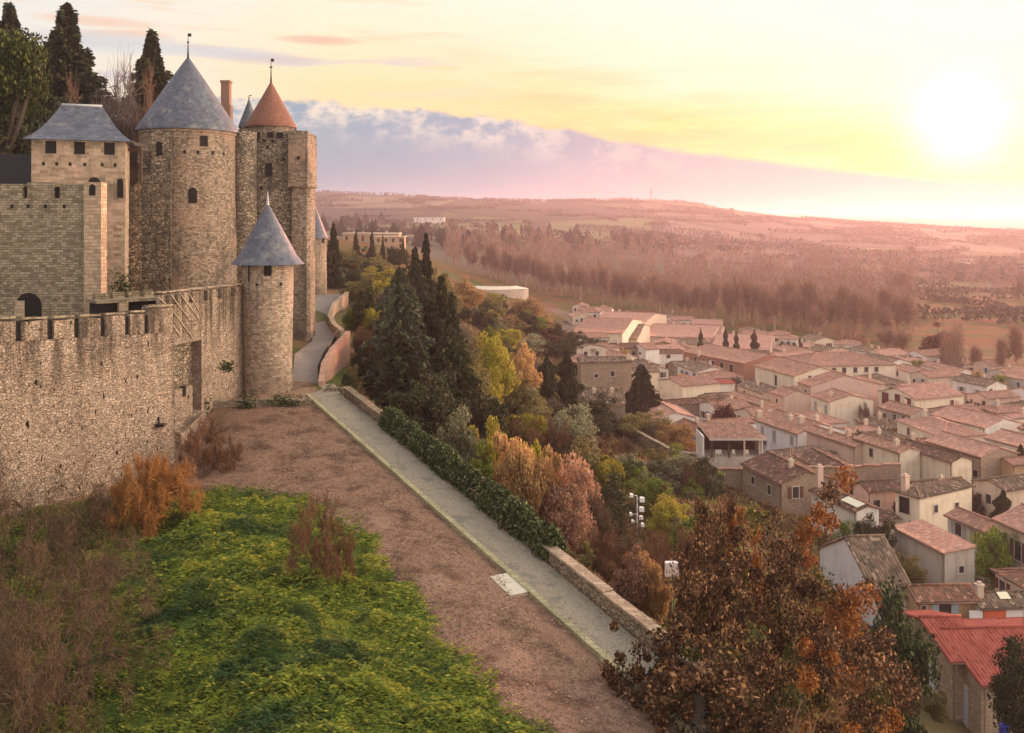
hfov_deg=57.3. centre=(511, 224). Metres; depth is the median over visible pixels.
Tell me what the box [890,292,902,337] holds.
bare poplar
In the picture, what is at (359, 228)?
distant tree
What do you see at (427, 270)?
conifer
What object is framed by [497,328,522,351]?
hillside bush
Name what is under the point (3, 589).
bramble thicket
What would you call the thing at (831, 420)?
house
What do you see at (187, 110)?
round tower
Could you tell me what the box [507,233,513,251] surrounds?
distant tree
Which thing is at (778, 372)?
house
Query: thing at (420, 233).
distant tree
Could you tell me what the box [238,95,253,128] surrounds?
spire turret
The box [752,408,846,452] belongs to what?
house
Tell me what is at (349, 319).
hillside bush
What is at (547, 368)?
cypress
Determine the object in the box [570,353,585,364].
house
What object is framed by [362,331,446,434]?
conifer
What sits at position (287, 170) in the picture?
horseshoe tower
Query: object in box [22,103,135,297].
hoarding tower
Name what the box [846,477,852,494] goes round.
garden tree
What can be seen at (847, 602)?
oak tree
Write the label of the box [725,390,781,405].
house
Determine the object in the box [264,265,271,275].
window
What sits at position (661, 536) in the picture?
shrub
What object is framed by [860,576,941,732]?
evergreen shrub
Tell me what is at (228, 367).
ivy
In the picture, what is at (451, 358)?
conifer
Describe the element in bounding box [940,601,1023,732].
house
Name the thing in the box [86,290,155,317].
covered walk
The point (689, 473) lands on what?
hillside bush
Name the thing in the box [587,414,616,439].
hillside bush
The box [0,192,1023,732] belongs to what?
ground
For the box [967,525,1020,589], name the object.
garden tree
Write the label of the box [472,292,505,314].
hillside bush
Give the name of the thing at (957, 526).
window
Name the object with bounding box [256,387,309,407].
ivy
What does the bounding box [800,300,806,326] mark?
bare poplar
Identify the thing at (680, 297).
bare poplar
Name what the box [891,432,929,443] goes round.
house
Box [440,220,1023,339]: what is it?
riverside wood
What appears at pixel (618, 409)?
house
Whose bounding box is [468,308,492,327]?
evergreen tree
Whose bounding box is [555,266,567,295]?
bare poplar
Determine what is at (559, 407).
hillside bush
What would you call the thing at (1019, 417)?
house
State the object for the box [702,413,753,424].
house
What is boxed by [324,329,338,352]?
handrail
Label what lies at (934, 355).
house
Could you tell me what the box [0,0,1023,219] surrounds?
sky
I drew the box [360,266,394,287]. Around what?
hillside bush
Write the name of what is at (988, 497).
window
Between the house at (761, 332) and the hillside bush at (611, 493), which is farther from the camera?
the house at (761, 332)
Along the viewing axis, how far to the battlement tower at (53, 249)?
91.00 m
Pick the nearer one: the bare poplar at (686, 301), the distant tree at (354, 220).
the bare poplar at (686, 301)
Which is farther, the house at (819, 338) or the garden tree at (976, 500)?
the house at (819, 338)
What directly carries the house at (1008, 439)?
on the ground at (984, 334)
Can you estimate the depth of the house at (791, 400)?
202.64 m
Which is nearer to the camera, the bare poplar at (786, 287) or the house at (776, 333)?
the house at (776, 333)
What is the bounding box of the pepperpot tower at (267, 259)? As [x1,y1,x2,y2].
[230,191,304,395]
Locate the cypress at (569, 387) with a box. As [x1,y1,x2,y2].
[556,348,583,415]
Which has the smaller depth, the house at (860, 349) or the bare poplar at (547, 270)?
the house at (860, 349)
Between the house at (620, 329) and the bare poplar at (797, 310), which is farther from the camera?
the bare poplar at (797, 310)
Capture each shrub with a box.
[101,444,207,541]
[177,414,244,473]
[283,487,358,590]
[436,404,471,457]
[459,422,486,463]
[467,415,507,467]
[467,439,494,478]
[491,430,537,498]
[514,444,563,522]
[515,438,542,501]
[540,452,603,550]
[551,483,598,552]
[567,435,606,490]
[567,541,595,569]
[572,472,629,572]
[574,526,626,583]
[583,431,625,459]
[587,513,650,582]
[602,433,647,458]
[607,545,655,611]
[623,527,672,624]
[638,550,673,623]
[643,524,701,592]
[650,485,668,516]
[674,518,716,595]
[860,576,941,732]
[920,685,950,723]
[986,634,1023,732]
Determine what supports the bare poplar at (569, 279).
on the ground at (984, 334)
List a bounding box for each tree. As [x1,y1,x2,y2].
[0,93,76,153]
[64,66,82,103]
[89,36,143,185]
[123,56,157,186]
[323,220,330,230]
[336,219,347,235]
[337,225,345,236]
[339,215,352,227]
[339,249,356,257]
[340,253,371,269]
[351,269,380,295]
[351,278,378,321]
[352,216,356,224]
[353,217,363,230]
[357,219,362,232]
[359,245,378,260]
[366,225,372,232]
[369,254,393,276]
[372,278,390,298]
[373,224,377,232]
[377,212,384,221]
[386,243,410,272]
[388,222,395,232]
[389,218,397,224]
[389,371,468,440]
[392,224,399,232]
[399,220,406,226]
[411,225,415,233]
[412,224,430,246]
[424,221,430,229]
[430,348,500,412]
[432,267,463,313]
[434,228,448,246]
[446,219,457,227]
[446,276,487,310]
[459,387,513,442]
[462,229,474,247]
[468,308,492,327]
[473,363,504,400]
[477,238,482,250]
[477,330,520,402]
[479,325,499,346]
[484,220,498,233]
[498,228,507,245]
[500,373,534,412]
[502,322,530,332]
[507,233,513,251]
[508,340,542,391]
[510,296,545,320]
[515,391,553,416]
[519,333,546,352]
[523,224,532,233]
[533,233,543,250]
[534,314,554,334]
[537,331,564,343]
[546,402,603,454]
[547,222,553,234]
[561,235,568,244]
[566,228,575,244]
[573,230,580,241]
[573,234,588,250]
[598,620,687,712]
[610,231,621,244]
[620,227,627,239]
[620,459,650,488]
[623,232,631,244]
[623,476,675,517]
[639,609,770,732]
[642,230,652,241]
[643,492,689,539]
[653,419,695,452]
[654,527,820,732]
[671,495,778,692]
[675,661,795,732]
[678,236,684,245]
[682,465,921,726]
[706,232,711,242]
[710,393,736,418]
[722,236,729,245]
[728,585,924,732]
[732,374,741,390]
[753,242,760,256]
[832,518,868,538]
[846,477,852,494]
[853,512,897,548]
[858,401,869,417]
[872,326,897,348]
[888,329,914,350]
[892,273,903,292]
[894,269,912,294]
[895,551,927,583]
[906,244,917,256]
[910,359,923,366]
[918,321,954,349]
[938,317,966,366]
[967,343,983,368]
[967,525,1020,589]
[970,368,986,376]
[972,492,985,515]
[989,490,1011,518]
[990,374,1006,382]
[992,334,1009,367]
[1004,320,1023,366]
[1008,256,1016,268]
[1013,278,1023,298]
[1014,444,1023,455]
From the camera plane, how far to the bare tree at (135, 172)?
136.44 m
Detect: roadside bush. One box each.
[341,374,354,387]
[344,364,360,388]
[349,347,370,376]
[351,335,365,355]
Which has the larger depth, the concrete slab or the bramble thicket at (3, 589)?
the concrete slab
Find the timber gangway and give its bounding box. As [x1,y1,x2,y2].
[128,141,147,183]
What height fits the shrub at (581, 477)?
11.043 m
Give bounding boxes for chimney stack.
[220,80,232,131]
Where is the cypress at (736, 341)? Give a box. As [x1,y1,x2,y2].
[733,331,739,348]
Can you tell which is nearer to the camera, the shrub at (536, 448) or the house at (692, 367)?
the shrub at (536, 448)
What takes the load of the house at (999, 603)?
on the ground at (984, 334)
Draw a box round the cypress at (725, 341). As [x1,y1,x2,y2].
[722,326,728,346]
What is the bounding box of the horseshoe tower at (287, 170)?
[239,129,317,341]
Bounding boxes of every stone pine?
[0,27,54,153]
[0,97,53,132]
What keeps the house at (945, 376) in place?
on the ground at (984, 334)
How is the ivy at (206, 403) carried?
attached to the rampart wall at (207, 330)
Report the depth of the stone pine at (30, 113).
120.38 m
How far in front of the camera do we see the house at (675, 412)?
177.00 m
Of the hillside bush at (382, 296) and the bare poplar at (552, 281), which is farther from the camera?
the bare poplar at (552, 281)
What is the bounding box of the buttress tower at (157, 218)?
[137,130,171,294]
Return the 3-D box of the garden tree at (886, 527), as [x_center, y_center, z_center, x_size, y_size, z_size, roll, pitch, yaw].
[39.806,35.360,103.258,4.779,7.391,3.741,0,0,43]
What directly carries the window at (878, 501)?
in the house at (869, 491)
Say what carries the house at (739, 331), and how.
on the ground at (984, 334)
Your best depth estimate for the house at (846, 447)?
149.43 m
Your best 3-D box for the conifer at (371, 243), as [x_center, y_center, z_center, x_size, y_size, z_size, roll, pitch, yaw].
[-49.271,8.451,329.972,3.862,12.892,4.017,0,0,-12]
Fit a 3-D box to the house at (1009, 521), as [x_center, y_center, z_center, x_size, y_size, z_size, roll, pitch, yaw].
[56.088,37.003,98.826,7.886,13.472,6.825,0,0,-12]
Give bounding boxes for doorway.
[17,293,41,319]
[88,177,99,181]
[117,179,122,197]
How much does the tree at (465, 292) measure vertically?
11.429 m
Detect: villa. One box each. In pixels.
[342,233,400,243]
[374,236,406,249]
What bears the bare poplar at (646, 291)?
on the ground at (984, 334)
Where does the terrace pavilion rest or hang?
on the ground at (984, 334)
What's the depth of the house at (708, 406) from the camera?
194.87 m
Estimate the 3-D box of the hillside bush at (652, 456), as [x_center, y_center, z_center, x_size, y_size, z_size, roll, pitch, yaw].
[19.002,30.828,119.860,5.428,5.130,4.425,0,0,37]
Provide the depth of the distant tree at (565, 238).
1064.15 m
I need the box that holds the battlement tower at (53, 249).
[0,182,106,320]
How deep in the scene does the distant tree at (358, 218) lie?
1151.68 m
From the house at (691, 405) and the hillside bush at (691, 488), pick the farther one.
the house at (691, 405)
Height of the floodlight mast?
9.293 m
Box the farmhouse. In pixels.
[954,258,976,263]
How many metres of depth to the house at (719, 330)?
353.10 m
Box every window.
[156,142,161,154]
[188,187,196,202]
[200,135,207,145]
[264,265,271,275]
[266,163,271,175]
[610,371,615,376]
[760,425,763,435]
[766,483,771,496]
[772,430,775,443]
[789,435,793,446]
[791,486,799,498]
[814,401,816,411]
[824,404,827,414]
[853,367,857,372]
[864,367,868,372]
[868,447,873,458]
[873,499,880,507]
[881,391,888,403]
[894,393,900,401]
[904,397,910,404]
[920,605,927,609]
[933,504,938,513]
[937,604,952,613]
[954,521,961,537]
[957,565,965,574]
[972,529,980,544]
[984,493,991,505]
[997,577,1005,589]
[1013,538,1022,563]
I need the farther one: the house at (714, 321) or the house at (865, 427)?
the house at (714, 321)
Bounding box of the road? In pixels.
[293,294,340,383]
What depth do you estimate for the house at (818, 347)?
292.27 m
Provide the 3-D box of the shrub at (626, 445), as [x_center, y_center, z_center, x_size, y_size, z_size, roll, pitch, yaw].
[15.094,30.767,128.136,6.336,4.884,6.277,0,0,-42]
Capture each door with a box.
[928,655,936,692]
[963,683,967,727]
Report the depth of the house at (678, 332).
343.13 m
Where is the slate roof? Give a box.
[0,154,30,186]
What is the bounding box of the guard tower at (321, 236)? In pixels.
[315,206,327,294]
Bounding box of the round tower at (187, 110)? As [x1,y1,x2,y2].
[135,33,239,292]
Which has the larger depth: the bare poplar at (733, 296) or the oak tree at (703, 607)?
the bare poplar at (733, 296)
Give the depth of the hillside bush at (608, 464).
103.28 m
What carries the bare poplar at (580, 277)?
on the ground at (984, 334)
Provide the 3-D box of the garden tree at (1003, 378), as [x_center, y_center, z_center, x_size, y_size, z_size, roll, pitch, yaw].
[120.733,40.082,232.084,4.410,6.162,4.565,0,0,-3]
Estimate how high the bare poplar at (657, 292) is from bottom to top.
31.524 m
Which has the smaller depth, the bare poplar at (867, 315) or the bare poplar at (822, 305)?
the bare poplar at (867, 315)
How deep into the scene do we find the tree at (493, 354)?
120.57 m
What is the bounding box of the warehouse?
[413,217,445,223]
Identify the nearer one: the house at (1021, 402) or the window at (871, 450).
the window at (871, 450)
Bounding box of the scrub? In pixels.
[340,281,870,732]
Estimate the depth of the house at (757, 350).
290.44 m
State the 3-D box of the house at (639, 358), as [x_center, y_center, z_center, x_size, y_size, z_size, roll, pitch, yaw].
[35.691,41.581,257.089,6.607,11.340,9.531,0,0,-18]
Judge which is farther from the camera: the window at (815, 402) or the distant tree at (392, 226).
the distant tree at (392, 226)
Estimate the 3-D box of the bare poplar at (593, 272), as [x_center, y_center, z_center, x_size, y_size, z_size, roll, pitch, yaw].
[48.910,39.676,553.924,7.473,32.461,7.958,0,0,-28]
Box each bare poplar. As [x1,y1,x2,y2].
[463,238,474,271]
[470,246,478,272]
[480,252,487,275]
[483,242,497,278]
[486,243,497,279]
[494,255,500,278]
[500,248,509,281]
[500,249,514,283]
[512,254,521,285]
[519,251,532,287]
[528,252,542,288]
[534,257,543,290]
[540,261,554,293]
[547,273,557,293]
[553,259,562,291]
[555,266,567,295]
[565,269,573,295]
[569,262,577,297]
[571,264,588,300]
[582,275,588,296]
[588,264,599,298]
[595,261,608,295]
[595,264,612,304]
[609,277,618,306]
[610,268,623,306]
[619,270,630,306]
[619,281,626,306]
[624,270,639,308]
[636,283,644,308]
[643,279,650,307]
[647,272,663,308]
[652,275,664,313]
[658,278,674,312]
[659,275,673,312]
[669,276,680,314]
[674,282,686,315]
[682,290,693,315]
[687,281,706,318]
[697,283,710,318]
[704,276,722,318]
[719,280,732,323]
[724,275,745,325]
[726,301,736,324]
[728,274,751,322]
[740,279,755,322]
[745,282,763,324]
[755,284,770,329]
[757,300,770,329]
[763,289,785,329]
[772,276,797,330]
[780,291,800,332]
[782,278,798,324]
[792,292,801,328]
[795,277,822,331]
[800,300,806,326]
[806,302,821,333]
[813,293,830,334]
[825,294,837,336]
[830,279,852,338]
[835,285,850,333]
[846,286,864,336]
[846,289,861,337]
[856,290,879,346]
[873,281,894,330]
[877,305,893,347]
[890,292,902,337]
[894,290,915,335]
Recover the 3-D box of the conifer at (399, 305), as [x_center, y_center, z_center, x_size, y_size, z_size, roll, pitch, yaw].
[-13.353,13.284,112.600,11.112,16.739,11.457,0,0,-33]
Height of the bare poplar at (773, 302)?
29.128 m
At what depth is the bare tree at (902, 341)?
297.73 m
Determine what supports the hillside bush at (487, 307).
on the ground at (984, 334)
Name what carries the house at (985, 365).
on the ground at (984, 334)
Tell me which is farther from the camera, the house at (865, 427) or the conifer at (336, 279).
the conifer at (336, 279)
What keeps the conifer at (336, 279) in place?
on the ground at (984, 334)
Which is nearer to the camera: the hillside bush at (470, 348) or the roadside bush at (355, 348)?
the roadside bush at (355, 348)
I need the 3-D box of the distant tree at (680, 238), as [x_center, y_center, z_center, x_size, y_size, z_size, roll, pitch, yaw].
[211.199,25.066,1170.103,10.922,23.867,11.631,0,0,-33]
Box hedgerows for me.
[315,190,1023,323]
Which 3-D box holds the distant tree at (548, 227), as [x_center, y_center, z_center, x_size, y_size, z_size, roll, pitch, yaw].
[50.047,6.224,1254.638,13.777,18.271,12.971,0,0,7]
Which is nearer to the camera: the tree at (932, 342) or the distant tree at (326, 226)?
the tree at (932, 342)
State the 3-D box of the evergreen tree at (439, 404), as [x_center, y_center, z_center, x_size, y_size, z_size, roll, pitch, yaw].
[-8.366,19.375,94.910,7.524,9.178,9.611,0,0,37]
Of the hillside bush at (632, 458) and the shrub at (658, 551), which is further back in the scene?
the hillside bush at (632, 458)
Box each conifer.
[0,2,36,106]
[29,2,122,126]
[115,27,172,182]
[326,223,349,289]
[353,230,360,256]
[360,265,435,384]
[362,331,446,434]
[368,231,375,250]
[380,235,385,260]
[406,247,430,302]
[417,298,447,356]
[420,232,435,299]
[425,326,497,441]
[434,275,447,319]
[442,292,472,367]
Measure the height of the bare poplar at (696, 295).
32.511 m
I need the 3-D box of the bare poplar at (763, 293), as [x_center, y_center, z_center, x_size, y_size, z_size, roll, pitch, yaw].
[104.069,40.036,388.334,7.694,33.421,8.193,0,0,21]
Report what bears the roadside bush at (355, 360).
on the ground at (984, 334)
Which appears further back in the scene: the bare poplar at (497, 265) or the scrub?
the bare poplar at (497, 265)
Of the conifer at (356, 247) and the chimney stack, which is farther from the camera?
the conifer at (356, 247)
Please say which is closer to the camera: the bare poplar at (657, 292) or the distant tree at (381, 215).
the bare poplar at (657, 292)
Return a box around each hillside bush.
[338,281,363,305]
[341,308,360,330]
[346,269,361,282]
[351,325,374,359]
[357,308,385,331]
[359,261,381,272]
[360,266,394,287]
[363,318,382,335]
[374,288,385,309]
[375,266,386,277]
[378,273,407,293]
[390,264,406,274]
[457,306,473,321]
[459,320,473,355]
[459,324,480,352]
[467,346,481,357]
[471,294,508,316]
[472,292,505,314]
[476,307,498,331]
[478,302,494,312]
[481,339,518,361]
[490,316,507,331]
[497,294,514,315]
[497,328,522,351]
[505,413,548,444]
[506,417,545,445]
[510,405,556,443]
[511,387,537,414]
[513,309,548,332]
[514,312,541,335]
[529,441,554,452]
[540,337,577,358]
[541,417,576,457]
[543,321,565,337]
[544,394,565,406]
[548,401,564,426]
[565,335,599,356]
[565,390,625,430]
[566,330,589,340]
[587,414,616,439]
[593,454,624,492]
[598,500,635,547]
[599,471,635,520]
[605,410,674,444]
[614,453,648,490]
[625,407,649,421]
[640,416,658,437]
[644,446,675,475]
[646,453,698,498]
[656,510,695,549]
[664,460,715,498]
[664,507,742,563]
[668,442,689,465]
[677,477,704,499]
[684,453,725,481]
[687,463,726,503]
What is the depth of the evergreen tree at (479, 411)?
98.66 m
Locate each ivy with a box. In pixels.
[107,266,137,296]
[204,383,211,415]
[216,359,236,373]
[232,390,260,408]
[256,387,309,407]
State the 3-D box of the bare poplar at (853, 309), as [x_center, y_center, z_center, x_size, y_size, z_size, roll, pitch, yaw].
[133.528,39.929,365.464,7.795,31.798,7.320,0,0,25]
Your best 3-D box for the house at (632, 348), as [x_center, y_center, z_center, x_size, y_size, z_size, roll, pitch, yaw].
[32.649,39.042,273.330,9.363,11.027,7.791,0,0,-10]
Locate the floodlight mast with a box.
[629,493,644,539]
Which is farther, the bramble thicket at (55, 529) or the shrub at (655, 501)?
the shrub at (655, 501)
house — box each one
[567,310,593,325]
[570,339,605,355]
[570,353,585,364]
[573,302,588,311]
[573,314,641,342]
[576,332,609,342]
[576,354,632,391]
[576,387,626,434]
[578,306,613,310]
[581,307,604,316]
[597,309,666,327]
[597,342,620,350]
[606,349,636,359]
[609,339,638,356]
[629,324,650,342]
[632,358,669,378]
[632,367,659,392]
[635,342,659,363]
[637,355,659,365]
[648,401,696,422]
[650,321,724,343]
[653,337,678,344]
[656,344,685,356]
[657,375,719,399]
[659,349,683,367]
[663,310,678,316]
[663,396,716,421]
[667,316,694,323]
[667,320,683,323]
[667,357,707,375]
[668,374,690,377]
[672,417,699,451]
[674,343,694,350]
[677,359,729,375]
[680,338,707,346]
[683,343,780,380]
[684,334,711,343]
[691,318,723,324]
[692,321,722,339]
[697,369,745,389]
[698,391,743,399]
[698,395,750,421]
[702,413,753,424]
[712,331,774,352]
[717,379,734,391]
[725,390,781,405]
[735,400,784,416]
[737,326,757,333]
[737,379,776,399]
[740,450,836,517]
[742,329,766,334]
[748,348,768,353]
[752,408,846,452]
[754,356,845,387]
[765,444,836,459]
[767,330,789,346]
[768,385,810,412]
[769,348,810,356]
[773,343,817,352]
[775,351,897,377]
[778,334,798,345]
[792,442,854,469]
[795,407,848,426]
[796,342,823,347]
[797,370,879,414]
[801,332,834,346]
[804,425,863,464]
[807,344,840,351]
[808,464,881,539]
[809,388,874,425]
[817,519,911,626]
[821,349,847,351]
[833,339,862,347]
[840,416,877,433]
[846,344,874,353]
[851,427,909,439]
[851,466,900,512]
[852,432,922,480]
[853,412,896,432]
[855,373,906,388]
[856,372,885,389]
[863,352,911,365]
[864,346,909,357]
[875,498,902,541]
[876,383,965,411]
[877,399,933,418]
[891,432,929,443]
[891,473,975,531]
[894,409,988,441]
[894,519,976,587]
[895,354,928,365]
[895,363,926,381]
[895,378,933,386]
[896,609,991,722]
[897,466,973,502]
[901,438,974,483]
[901,583,981,618]
[907,348,954,362]
[908,368,964,387]
[919,359,973,374]
[924,430,1019,483]
[926,383,966,403]
[927,399,985,412]
[930,405,1023,433]
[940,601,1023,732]
[943,506,994,581]
[948,357,980,369]
[951,373,1008,392]
[966,389,1020,405]
[969,581,1023,618]
[971,473,1023,517]
[972,358,1017,377]
[976,399,1023,414]
[983,428,1023,450]
[988,364,1023,378]
[989,567,1023,589]
[991,502,1023,566]
[995,371,1023,388]
[998,407,1023,422]
[1001,400,1023,405]
[1001,456,1023,475]
[1010,386,1023,400]
[1016,424,1023,432]
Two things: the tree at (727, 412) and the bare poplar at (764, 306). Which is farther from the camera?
the bare poplar at (764, 306)
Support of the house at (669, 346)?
on the ground at (984, 334)
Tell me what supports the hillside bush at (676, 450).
on the ground at (984, 334)
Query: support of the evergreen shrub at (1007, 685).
on the ground at (984, 334)
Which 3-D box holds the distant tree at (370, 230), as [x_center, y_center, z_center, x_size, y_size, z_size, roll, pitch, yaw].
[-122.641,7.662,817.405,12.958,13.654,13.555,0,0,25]
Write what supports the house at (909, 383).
on the ground at (984, 334)
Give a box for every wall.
[0,304,175,520]
[129,182,141,295]
[142,283,242,417]
[175,408,205,447]
[212,398,312,408]
[318,331,349,385]
[328,292,348,342]
[343,386,506,521]
[538,542,747,697]
[619,428,670,455]
[673,449,698,457]
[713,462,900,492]
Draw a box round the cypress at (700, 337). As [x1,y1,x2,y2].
[697,328,702,346]
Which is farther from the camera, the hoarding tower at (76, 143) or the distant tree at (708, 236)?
the distant tree at (708, 236)
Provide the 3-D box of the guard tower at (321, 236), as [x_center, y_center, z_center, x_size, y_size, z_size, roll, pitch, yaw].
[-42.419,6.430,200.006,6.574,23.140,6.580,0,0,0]
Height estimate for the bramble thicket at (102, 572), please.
9.190 m
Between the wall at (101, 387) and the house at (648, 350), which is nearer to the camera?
the wall at (101, 387)
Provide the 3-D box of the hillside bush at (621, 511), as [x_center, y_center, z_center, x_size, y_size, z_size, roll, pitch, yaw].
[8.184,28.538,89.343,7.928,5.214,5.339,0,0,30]
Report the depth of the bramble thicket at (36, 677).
38.02 m
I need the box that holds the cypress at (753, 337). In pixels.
[750,329,759,348]
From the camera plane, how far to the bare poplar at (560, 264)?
576.23 m
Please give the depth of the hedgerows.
1436.42 m
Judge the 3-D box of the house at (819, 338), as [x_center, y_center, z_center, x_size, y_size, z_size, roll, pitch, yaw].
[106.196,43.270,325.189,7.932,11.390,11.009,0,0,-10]
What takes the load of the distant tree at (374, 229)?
on the ground at (984, 334)
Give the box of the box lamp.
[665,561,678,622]
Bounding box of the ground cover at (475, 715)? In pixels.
[0,481,560,732]
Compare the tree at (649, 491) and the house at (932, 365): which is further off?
the house at (932, 365)
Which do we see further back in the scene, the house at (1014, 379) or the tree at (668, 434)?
the house at (1014, 379)
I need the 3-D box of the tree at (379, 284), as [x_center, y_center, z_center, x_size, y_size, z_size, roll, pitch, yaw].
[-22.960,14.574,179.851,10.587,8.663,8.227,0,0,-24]
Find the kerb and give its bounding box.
[305,393,695,732]
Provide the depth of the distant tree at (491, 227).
1169.75 m
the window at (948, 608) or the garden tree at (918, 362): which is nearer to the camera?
the window at (948, 608)
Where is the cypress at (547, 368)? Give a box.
[537,354,561,402]
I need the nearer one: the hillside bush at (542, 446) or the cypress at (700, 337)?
the hillside bush at (542, 446)
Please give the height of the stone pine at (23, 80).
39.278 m
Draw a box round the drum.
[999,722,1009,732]
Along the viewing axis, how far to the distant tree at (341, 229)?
844.42 m
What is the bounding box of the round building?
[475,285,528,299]
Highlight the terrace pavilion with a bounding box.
[696,422,766,466]
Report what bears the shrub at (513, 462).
on the ground at (984, 334)
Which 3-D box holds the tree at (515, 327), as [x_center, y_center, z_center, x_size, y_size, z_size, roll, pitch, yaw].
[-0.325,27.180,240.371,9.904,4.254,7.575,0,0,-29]
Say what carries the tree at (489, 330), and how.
on the ground at (984, 334)
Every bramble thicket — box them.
[0,451,116,590]
[0,487,76,686]
[0,540,174,732]
[0,588,105,732]
[31,518,165,662]
[42,481,125,551]
[84,464,142,516]
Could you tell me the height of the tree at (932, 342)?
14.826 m
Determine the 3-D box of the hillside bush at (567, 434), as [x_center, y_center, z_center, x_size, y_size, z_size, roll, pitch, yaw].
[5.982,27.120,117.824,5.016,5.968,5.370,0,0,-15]
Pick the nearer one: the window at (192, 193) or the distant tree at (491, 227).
the window at (192, 193)
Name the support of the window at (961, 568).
in the house at (945, 556)
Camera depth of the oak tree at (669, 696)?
43.85 m
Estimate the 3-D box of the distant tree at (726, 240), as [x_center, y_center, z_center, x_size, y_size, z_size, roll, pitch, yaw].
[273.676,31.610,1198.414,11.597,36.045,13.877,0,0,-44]
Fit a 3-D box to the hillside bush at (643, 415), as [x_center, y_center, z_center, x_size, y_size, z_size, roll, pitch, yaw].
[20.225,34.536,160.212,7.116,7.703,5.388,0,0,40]
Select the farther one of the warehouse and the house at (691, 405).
the warehouse
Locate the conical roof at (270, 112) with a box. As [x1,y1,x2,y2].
[245,59,296,131]
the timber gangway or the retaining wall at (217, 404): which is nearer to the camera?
the retaining wall at (217, 404)
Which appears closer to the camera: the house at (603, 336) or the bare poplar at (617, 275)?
the house at (603, 336)
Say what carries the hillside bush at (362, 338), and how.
on the ground at (984, 334)
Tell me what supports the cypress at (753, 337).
on the ground at (984, 334)
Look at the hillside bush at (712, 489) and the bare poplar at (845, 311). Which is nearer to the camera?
the hillside bush at (712, 489)
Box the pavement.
[302,384,339,398]
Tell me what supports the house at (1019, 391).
on the ground at (984, 334)
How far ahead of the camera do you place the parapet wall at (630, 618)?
53.79 m
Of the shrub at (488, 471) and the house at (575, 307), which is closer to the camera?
the shrub at (488, 471)
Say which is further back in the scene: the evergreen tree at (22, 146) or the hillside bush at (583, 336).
the hillside bush at (583, 336)
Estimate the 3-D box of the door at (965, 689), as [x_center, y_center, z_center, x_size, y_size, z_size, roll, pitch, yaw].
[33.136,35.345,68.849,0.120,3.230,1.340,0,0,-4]
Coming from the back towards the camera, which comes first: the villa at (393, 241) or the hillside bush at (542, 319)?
the villa at (393, 241)
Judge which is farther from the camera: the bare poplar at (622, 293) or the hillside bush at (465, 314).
the bare poplar at (622, 293)
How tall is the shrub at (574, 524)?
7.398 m
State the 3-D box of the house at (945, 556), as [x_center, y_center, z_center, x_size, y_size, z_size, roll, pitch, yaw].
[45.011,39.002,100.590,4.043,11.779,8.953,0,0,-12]
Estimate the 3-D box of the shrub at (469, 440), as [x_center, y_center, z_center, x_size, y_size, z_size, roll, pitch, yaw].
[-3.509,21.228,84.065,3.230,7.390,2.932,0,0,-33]
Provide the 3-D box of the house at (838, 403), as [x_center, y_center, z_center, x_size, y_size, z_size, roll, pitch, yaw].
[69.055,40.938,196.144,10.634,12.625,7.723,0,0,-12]
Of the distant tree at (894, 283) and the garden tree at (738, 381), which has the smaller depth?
the garden tree at (738, 381)
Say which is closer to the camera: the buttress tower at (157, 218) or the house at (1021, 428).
the buttress tower at (157, 218)
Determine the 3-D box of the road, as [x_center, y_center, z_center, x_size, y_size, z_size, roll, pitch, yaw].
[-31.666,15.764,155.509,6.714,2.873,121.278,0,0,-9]
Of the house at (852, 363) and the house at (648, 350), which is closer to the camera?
the house at (852, 363)
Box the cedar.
[624,364,662,414]
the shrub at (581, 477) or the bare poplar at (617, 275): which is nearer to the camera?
the shrub at (581, 477)
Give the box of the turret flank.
[230,131,256,285]
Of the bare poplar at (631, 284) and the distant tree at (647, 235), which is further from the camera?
the distant tree at (647, 235)
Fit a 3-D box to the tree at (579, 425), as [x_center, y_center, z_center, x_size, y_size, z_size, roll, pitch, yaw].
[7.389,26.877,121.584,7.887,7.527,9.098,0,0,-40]
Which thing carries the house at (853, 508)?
on the ground at (984, 334)
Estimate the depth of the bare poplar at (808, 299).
384.67 m
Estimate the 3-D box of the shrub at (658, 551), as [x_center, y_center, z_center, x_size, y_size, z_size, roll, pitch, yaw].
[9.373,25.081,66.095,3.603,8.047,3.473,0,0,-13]
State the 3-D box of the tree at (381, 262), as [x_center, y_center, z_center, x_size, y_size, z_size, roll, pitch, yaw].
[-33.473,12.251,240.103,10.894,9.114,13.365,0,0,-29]
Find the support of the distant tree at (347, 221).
on the ground at (984, 334)
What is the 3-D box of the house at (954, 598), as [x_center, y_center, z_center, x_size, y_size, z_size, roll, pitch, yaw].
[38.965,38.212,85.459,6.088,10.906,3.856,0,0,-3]
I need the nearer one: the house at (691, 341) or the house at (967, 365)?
the house at (967, 365)
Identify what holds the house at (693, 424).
on the ground at (984, 334)
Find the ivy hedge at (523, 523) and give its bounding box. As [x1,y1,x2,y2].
[378,405,568,561]
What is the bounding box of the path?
[311,394,711,732]
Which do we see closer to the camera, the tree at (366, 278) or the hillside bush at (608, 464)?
the hillside bush at (608, 464)
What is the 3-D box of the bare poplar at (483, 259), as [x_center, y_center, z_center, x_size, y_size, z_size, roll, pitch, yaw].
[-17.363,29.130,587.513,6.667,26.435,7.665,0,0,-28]
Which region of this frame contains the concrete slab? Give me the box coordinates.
[490,573,527,596]

